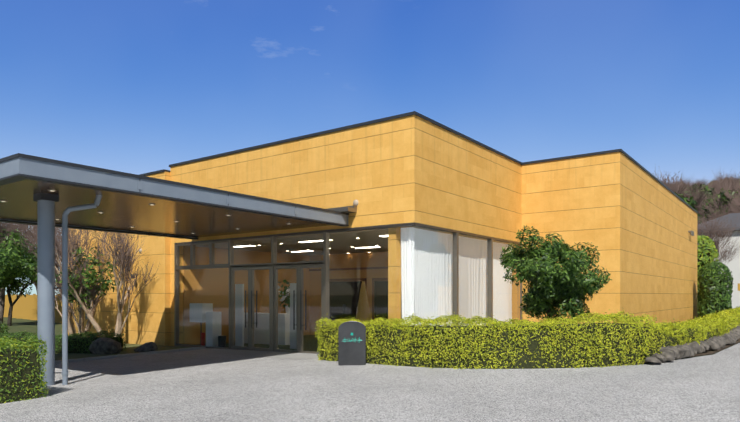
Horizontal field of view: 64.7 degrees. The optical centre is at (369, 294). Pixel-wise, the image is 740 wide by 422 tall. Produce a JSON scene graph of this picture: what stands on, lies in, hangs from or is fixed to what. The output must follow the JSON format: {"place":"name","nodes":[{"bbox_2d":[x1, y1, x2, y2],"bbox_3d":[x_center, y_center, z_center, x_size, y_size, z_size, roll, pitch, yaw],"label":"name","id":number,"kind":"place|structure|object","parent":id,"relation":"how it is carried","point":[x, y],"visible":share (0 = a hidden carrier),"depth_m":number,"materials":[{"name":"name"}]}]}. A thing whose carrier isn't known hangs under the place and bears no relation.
{"place":"outdoors","nodes":[
{"label":"outdoors","id":0,"kind":"place"},
{"bbox_2d":[9,336,191,360],"bbox_3d":[-20.909,1.697,23.544,32.680,0.211,9.250,0,0,36],"label":"planting bed","id":1,"kind":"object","parent":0,"point":[128,350],"depth_m":16.47,"materials":[{"name":"brown soil"}]},
{"bbox_2d":[88,337,121,353],"bbox_3d":[-7.420,1.443,16.390,0.797,0.483,1.152,7,-9,-43],"label":"garden rock","id":2,"kind":"object","parent":1,"relation":"on","point":[100,345],"visible":0.79,"depth_m":16.02,"materials":[{"name":"grey stone"}]},
{"bbox_2d":[134,342,157,351],"bbox_3d":[-6.376,1.490,16.641,0.567,0.341,0.847,-7,9,-45],"label":"garden rock","id":3,"kind":"object","parent":1,"relation":"on","point":[148,346],"visible":0.65,"depth_m":16.44,"materials":[{"name":"grey stone"}]},
{"bbox_2d":[185,348,317,358],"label":"entrance apron paving","id":4,"kind":"structure","parent":0,"point":[290,355],"depth_m":15.52,"materials":[{"name":"concrete"}]},
{"bbox_2d":[0,343,739,421],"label":"parking pavement","id":5,"kind":"structure","parent":0,"point":[181,386],"depth_m":8.71,"materials":[{"name":"grey asphalt"}]},
{"bbox_2d":[33,192,58,385],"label":"canopy columns","id":6,"kind":"structure","parent":5,"relation":"on","point":[46,266],"depth_m":10.22,"materials":[{"name":"grey metal"}]},
{"bbox_2d":[54,195,101,384],"bbox_3d":[-5.190,-0.106,10.379,0.656,3.388,0.579,0,0,36],"label":"downspout","id":7,"kind":"object","parent":6,"relation":"attached to","point":[64,287],"visible":0.94,"depth_m":10.30,"materials":[{"name":"grey metal"}]},
{"bbox_2d":[0,179,328,237],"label":"canopy soffit","id":8,"kind":"structure","parent":6,"relation":"on","point":[120,211],"depth_m":12.90,"materials":[{"name":"metal"}]},
{"bbox_2d":[0,153,356,239],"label":"canopy fascia","id":9,"kind":"structure","parent":6,"relation":"on","point":[17,167],"depth_m":10.33,"materials":[{"name":"grey metal"}]},
{"bbox_2d":[338,321,365,365],"bbox_3d":[-0.380,1.034,12.402,0.580,0.960,0.080,0,0,3],"label":"sign","id":10,"kind":"object","parent":5,"relation":"on","point":[351,342],"visible":0.94,"depth_m":12.37,"materials":[{"name":"black metal"}]},
{"bbox_2d":[315,309,727,368],"bbox_3d":[4.519,0.891,13.221,11.172,1.287,4.338,0,0,-13],"label":"golden privet hedge","id":11,"kind":"object","parent":5,"relation":"on","point":[664,327],"depth_m":11.44,"materials":[{"name":"plant"}]},
{"bbox_2d":[645,357,661,363],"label":"edging rock","id":12,"kind":"object","parent":5,"relation":"on","point":[652,360],"visible":1,"depth_m":11.34,"materials":[{"name":"grey stone"}]},
{"bbox_2d":[651,353,665,361],"bbox_3d":[5.771,1.252,11.690,0.209,0.168,0.275,0,0,-27],"label":"edging rock","id":13,"kind":"object","parent":5,"relation":"on","point":[660,357],"visible":0.65,"depth_m":11.60,"materials":[{"name":"grey stone"}]},
{"bbox_2d":[660,351,674,360],"bbox_3d":[5.978,1.226,11.782,0.305,0.190,0.301,-4,-5,39],"label":"edging rock","id":14,"kind":"object","parent":5,"relation":"on","point":[668,356],"visible":0.65,"depth_m":11.68,"materials":[{"name":"grey stone"}]},
{"bbox_2d":[673,349,679,358],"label":"edging rock","id":15,"kind":"object","parent":5,"relation":"on","point":[677,353],"visible":0.35,"depth_m":12.05,"materials":[{"name":"grey stone"}]},
{"bbox_2d":[677,346,689,358],"bbox_3d":[6.533,1.185,12.278,0.329,0.238,0.369,-1,8,42],"label":"edging rock","id":16,"kind":"object","parent":5,"relation":"on","point":[684,351],"visible":0.65,"depth_m":12.14,"materials":[{"name":"grey stone"}]},
{"bbox_2d":[0,0,739,294],"label":"sky","id":17,"kind":"structure","parent":0,"point":[137,87],"materials":[{"name":"blue"}]},
{"bbox_2d":[3,317,739,364],"bbox_3d":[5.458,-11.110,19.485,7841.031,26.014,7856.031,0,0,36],"label":"ground","id":18,"kind":"structure","parent":0,"point":[23,325],"depth_m":27.33,"materials":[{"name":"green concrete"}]},
{"bbox_2d":[0,229,36,325],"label":"evergreen tree","id":19,"kind":"object","parent":18,"relation":"on","point":[11,268],"depth_m":32.07,"materials":[{"name":"green plant"}]},
{"bbox_2d":[0,222,36,323],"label":"bare tree","id":20,"kind":"object","parent":18,"relation":"on","point":[2,292],"visible":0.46,"depth_m":34.27,"materials":[{"name":"brown plant"}]},
{"bbox_2d":[0,333,50,403],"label":"hedge","id":21,"kind":"object","parent":18,"relation":"on","point":[30,358],"depth_m":8.72,"materials":[{"name":"green plant"}]},
{"bbox_2d":[1,222,58,290],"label":"bare tree","id":22,"kind":"object","parent":18,"relation":"on","point":[24,235],"visible":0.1,"depth_m":39.94,"materials":[{"name":"brown plant"}]},
{"bbox_2d":[3,294,61,322],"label":"boundary wall","id":23,"kind":"structure","parent":18,"relation":"on","point":[24,307],"depth_m":41.55,"materials":[{"name":"yellow paint"}]},
{"bbox_2d":[12,224,107,336],"bbox_3d":[-9.978,-0.804,20.159,3.254,5.363,4.536,0,0,36],"label":"crape myrtle tree","id":24,"kind":"object","parent":18,"relation":"on","point":[71,328],"visible":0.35,"depth_m":19.59,"materials":[{"name":"beige plant"}]},
{"bbox_2d":[2,337,122,352],"bbox_3d":[-9.249,1.496,17.265,4.110,0.558,0.788,0,0,18],"label":"hedge","id":25,"kind":"object","parent":18,"relation":"on","point":[70,347],"visible":0.23,"depth_m":16.63,"materials":[{"name":"green plant"}]},
{"bbox_2d":[0,328,127,353],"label":"low hedge leaves","id":26,"kind":"object","parent":18,"relation":"on","point":[19,334],"visible":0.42,"depth_m":16.75,"materials":[{"name":"green plant"}]},
{"bbox_2d":[55,247,119,332],"bbox_3d":[-9.262,0.108,18.969,1.842,3.340,1.746,0,0,36],"label":"tree","id":27,"kind":"object","parent":18,"relation":"on","point":[92,278],"depth_m":18.84,"materials":[{"name":"green plant"}]},
{"bbox_2d":[18,225,157,336],"bbox_3d":[-8.817,-0.550,18.801,4.256,4.770,4.094,0,0,-13],"label":"crape myrtle tree","id":28,"kind":"object","parent":18,"relation":"on","point":[121,259],"visible":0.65,"depth_m":18.52,"materials":[{"name":"beige plant"}]},
{"bbox_2d":[55,347,205,363],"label":"garden kerb","id":29,"kind":"structure","parent":18,"relation":"on","point":[125,355],"depth_m":15.55,"materials":[{"name":"concrete"}]},
{"bbox_2d":[183,226,519,344],"bbox_3d":[-0.736,0.019,18.734,9.060,3.370,6.420,0,0,36],"label":"lobby interior","id":30,"kind":"object","parent":18,"relation":"on","point":[339,274],"visible":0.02,"depth_m":21.39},
{"bbox_2d":[278,279,289,313],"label":"lobby flowers","id":31,"kind":"object","parent":30,"relation":"in","point":[286,292],"depth_m":18.77,"materials":[{"name":"plant"}]},
{"bbox_2d":[190,235,387,348],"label":"interior furnishings","id":32,"kind":"object","parent":30,"relation":"in","point":[362,307],"depth_m":18.54,"materials":[{"name":"grey"}]},
{"bbox_2d":[401,227,414,324],"bbox_3d":[0.906,0.014,13.855,0.400,3.220,0.110,0,0,36],"label":"curtain","id":33,"kind":"object","parent":30,"relation":"hanging from","point":[404,260],"depth_m":13.86,"materials":[{"name":"white fabric"}]},
{"bbox_2d":[407,227,511,325],"bbox_3d":[2.721,0.014,16.209,0.160,3.220,6.120,0,0,36],"label":"curtain","id":34,"kind":"object","parent":30,"relation":"hanging from","point":[444,256],"depth_m":15.34,"materials":[{"name":"white fabric"}]},
{"bbox_2d":[68,115,696,345],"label":"ochre building walls","id":35,"kind":"structure","parent":18,"relation":"on","point":[632,220],"depth_m":17.21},
{"bbox_2d":[174,222,521,353],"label":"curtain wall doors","id":36,"kind":"structure","parent":35,"relation":"in","point":[273,266],"depth_m":16.21,"materials":[{"name":"grey metal"}]},
{"bbox_2d":[177,226,518,351],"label":"lobby glazing","id":37,"kind":"structure","parent":36,"relation":"in","point":[358,283],"depth_m":15.79,"materials":[{"name":"clear glass"}]},
{"bbox_2d":[85,199,693,318],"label":"wall lamps","id":38,"kind":"object","parent":35,"relation":"attached to","point":[356,202],"depth_m":21.44,"materials":[{"name":"beige"}]},
{"bbox_2d":[139,111,697,213],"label":"roof edge trim","id":39,"kind":"structure","parent":35,"relation":"on","point":[424,118],"depth_m":16.82,"materials":[{"name":"black metal"}]},
{"bbox_2d":[499,226,611,320],"bbox_3d":[4.654,-0.147,14.804,2.755,3.218,2.679,0,0,36],"label":"camellia tree","id":40,"kind":"object","parent":18,"relation":"on","point":[535,265],"depth_m":14.46,"materials":[{"name":"green plant"}]},
{"bbox_2d":[658,170,691,197],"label":"bare tree","id":41,"kind":"object","parent":18,"relation":"on","point":[677,183],"visible":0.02,"depth_m":82.91,"materials":[{"name":"brown plant"}]},
{"bbox_2d":[652,164,718,218],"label":"bare tree","id":42,"kind":"object","parent":18,"relation":"on","point":[699,199],"visible":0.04,"depth_m":67.29,"materials":[{"name":"brown plant"}]},
{"bbox_2d":[674,192,696,210],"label":"evergreen tree leaves","id":43,"kind":"object","parent":18,"relation":"on","point":[687,201],"depth_m":58.32,"materials":[{"name":"green plant"}]},
{"bbox_2d":[677,178,694,190],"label":"bare tree","id":44,"kind":"object","parent":18,"relation":"on","point":[688,185],"visible":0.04,"depth_m":149.30,"materials":[{"name":"brown plant"}]},
{"bbox_2d":[678,193,703,223],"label":"evergreen tree leaves","id":45,"kind":"object","parent":18,"relation":"on","point":[693,202],"depth_m":58.89,"materials":[{"name":"green plant"}]},
{"bbox_2d":[687,178,708,187],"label":"bare tree","id":46,"kind":"object","parent":18,"relation":"on","point":[703,180],"visible":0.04,"depth_m":157.88,"materials":[{"name":"brown plant"}]},
{"bbox_2d":[694,184,717,218],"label":"evergreen tree leaves","id":47,"kind":"object","parent":18,"relation":"on","point":[707,190],"visible":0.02,"depth_m":70.37,"materials":[{"name":"green plant"}]},
{"bbox_2d":[697,213,739,308],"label":"white house","id":48,"kind":"structure","parent":18,"relation":"on","point":[733,264],"depth_m":50.65,"materials":[{"name":"white painted plaster"},{"name":"grey roof tile"},{"name":"glass"}]},
{"bbox_2d":[697,204,739,266],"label":"bare tree","id":49,"kind":"object","parent":18,"relation":"on","point":[716,235],"visible":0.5,"depth_m":47.50,"materials":[{"name":"grey plant"}]},
{"bbox_2d":[697,174,739,216],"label":"bare tree","id":50,"kind":"object","parent":18,"relation":"on","point":[727,193],"visible":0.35,"depth_m":62.06,"materials":[{"name":"brown plant"}]},
{"bbox_2d":[700,173,739,200],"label":"bare tree","id":51,"kind":"object","parent":18,"relation":"on","point":[717,188],"visible":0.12,"depth_m":98.81,"materials":[{"name":"brown plant"}]},
{"bbox_2d":[701,188,739,220],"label":"evergreen tree leaves","id":52,"kind":"object","parent":18,"relation":"on","point":[723,197],"depth_m":64.20,"materials":[{"name":"green plant"}]},
{"bbox_2d":[702,195,739,219],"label":"bare tree","id":53,"kind":"object","parent":18,"relation":"on","point":[722,210],"visible":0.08,"depth_m":61.95,"materials":[{"name":"brown plant"}]},
{"bbox_2d":[705,171,739,186],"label":"bare tree","id":54,"kind":"object","parent":18,"relation":"on","point":[728,175],"visible":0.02,"depth_m":109.66,"materials":[{"name":"brown plant"}]},
{"bbox_2d":[716,175,739,197],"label":"bare tree","id":55,"kind":"object","parent":18,"relation":"on","point":[732,188],"visible":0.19,"depth_m":84.61,"materials":[{"name":"brown plant"}]},
{"bbox_2d":[723,190,739,212],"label":"bare tree","id":56,"kind":"object","parent":18,"relation":"on","point":[737,206],"visible":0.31,"depth_m":54.48,"materials":[{"name":"brown plant"}]},
{"bbox_2d":[631,339,739,363],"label":"bed soil","id":57,"kind":"structure","parent":0,"point":[711,351],"depth_m":13.28,"materials":[{"name":"brown soil"}]},
{"bbox_2d":[663,349,676,357],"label":"edging rock","id":58,"kind":"object","parent":57,"relation":"on","point":[673,352],"visible":0.35,"depth_m":11.90,"materials":[{"name":"grey stone"}]},
{"bbox_2d":[658,347,668,352],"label":"edging rock","id":59,"kind":"object","parent":58,"relation":"on","point":[662,349],"visible":0.52,"depth_m":11.97,"materials":[{"name":"grey stone"}]},
{"bbox_2d":[682,343,693,356],"bbox_3d":[6.739,1.163,12.464,0.283,0.272,0.504,-4,0,39],"label":"edging rock","id":60,"kind":"object","parent":57,"relation":"on","point":[686,345],"visible":0.38,"depth_m":12.40,"materials":[{"name":"grey stone"}]},
{"bbox_2d":[687,342,697,354],"bbox_3d":[7.037,1.171,12.811,0.305,0.246,0.276,-5,1,-35],"label":"edging rock","id":61,"kind":"object","parent":57,"relation":"on","point":[694,345],"visible":0.38,"depth_m":12.70,"materials":[{"name":"grey stone"}]},
{"bbox_2d":[693,341,700,353],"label":"edging rock","id":62,"kind":"object","parent":57,"relation":"on","point":[698,348],"visible":0.33,"depth_m":12.89,"materials":[{"name":"grey stone"}]},
{"bbox_2d":[700,341,709,351],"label":"edging rock","id":63,"kind":"object","parent":57,"relation":"on","point":[705,345],"visible":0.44,"depth_m":13.18,"materials":[{"name":"grey stone"}]},
{"bbox_2d":[697,235,719,314],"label":"lime shrub leaves","id":64,"kind":"object","parent":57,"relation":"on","point":[708,241],"visible":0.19,"depth_m":34.35,"materials":[{"name":"green plant"}]},
{"bbox_2d":[704,339,719,349],"bbox_3d":[7.960,1.165,13.654,0.361,0.262,0.335,0,0,3],"label":"edging rock","id":65,"kind":"object","parent":57,"relation":"on","point":[714,345],"visible":0.62,"depth_m":13.50,"materials":[{"name":"grey stone"}]},
{"bbox_2d":[689,306,739,332],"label":"golden privet hedge","id":66,"kind":"object","parent":57,"relation":"on","point":[732,315],"depth_m":18.90,"materials":[{"name":"yellow plant"}]},
{"bbox_2d":[697,261,733,316],"bbox_3d":[16.536,-0.086,27.973,1.564,3.092,1.561,0,0,36],"label":"columnar shrub","id":67,"kind":"object","parent":57,"relation":"on","point":[716,270],"visible":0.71,"depth_m":27.52,"materials":[{"name":"green plant"}]},
{"bbox_2d":[711,337,720,345],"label":"edging rock","id":68,"kind":"object","parent":57,"relation":"on","point":[717,340],"visible":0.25,"depth_m":14.09,"materials":[{"name":"grey stone"}]},
{"bbox_2d":[717,337,725,347],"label":"edging rock","id":69,"kind":"object","parent":57,"relation":"on","point":[723,343],"visible":0.4,"depth_m":14.23,"materials":[{"name":"grey stone"}]},
{"bbox_2d":[725,333,735,343],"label":"edging rock","id":70,"kind":"object","parent":57,"relation":"on","point":[732,339],"visible":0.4,"depth_m":15.33,"materials":[{"name":"grey stone"}]},
{"bbox_2d":[730,331,739,340],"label":"edging rock","id":71,"kind":"object","parent":57,"relation":"on","point":[737,336],"visible":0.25,"depth_m":16.54,"materials":[{"name":"grey stone"}]},
{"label":"edging rock","id":72,"kind":"object","parent":57,"relation":"on","visible":0},
{"bbox_2d":[721,335,731,344],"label":"edging rock","id":73,"kind":"object","parent":72,"relation":"on","point":[728,340],"visible":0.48,"depth_m":14.98,"materials":[{"name":"grey stone"}]},
{"bbox_2d":[697,252,711,316],"bbox_3d":[19.856,-0.573,34.967,1.217,3.920,1.280,0,0,36],"label":"lime shrub","id":74,"kind":"object","parent":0,"point":[708,255],"visible":0.09,"depth_m":34.50,"materials":[{"name":"green plant"}]},
{"bbox_2d":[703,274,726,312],"bbox_3d":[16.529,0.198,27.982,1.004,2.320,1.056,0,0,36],"label":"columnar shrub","id":75,"kind":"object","parent":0,"point":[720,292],"visible":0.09,"depth_m":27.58,"materials":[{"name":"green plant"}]},
{"bbox_3d":[-18.185,1.454,25.242,15.181,0.697,3.690,0,0,36],"label":"low garden hedge","id":76,"kind":"object","parent":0,"visible":0},
{"bbox_2d":[0,321,8,336],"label":"low hedge leaves","id":77,"kind":"object","parent":76,"relation":"on","point":[3,326],"visible":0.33,"depth_m":20.14,"materials":[{"name":"green plant"}]}
]}

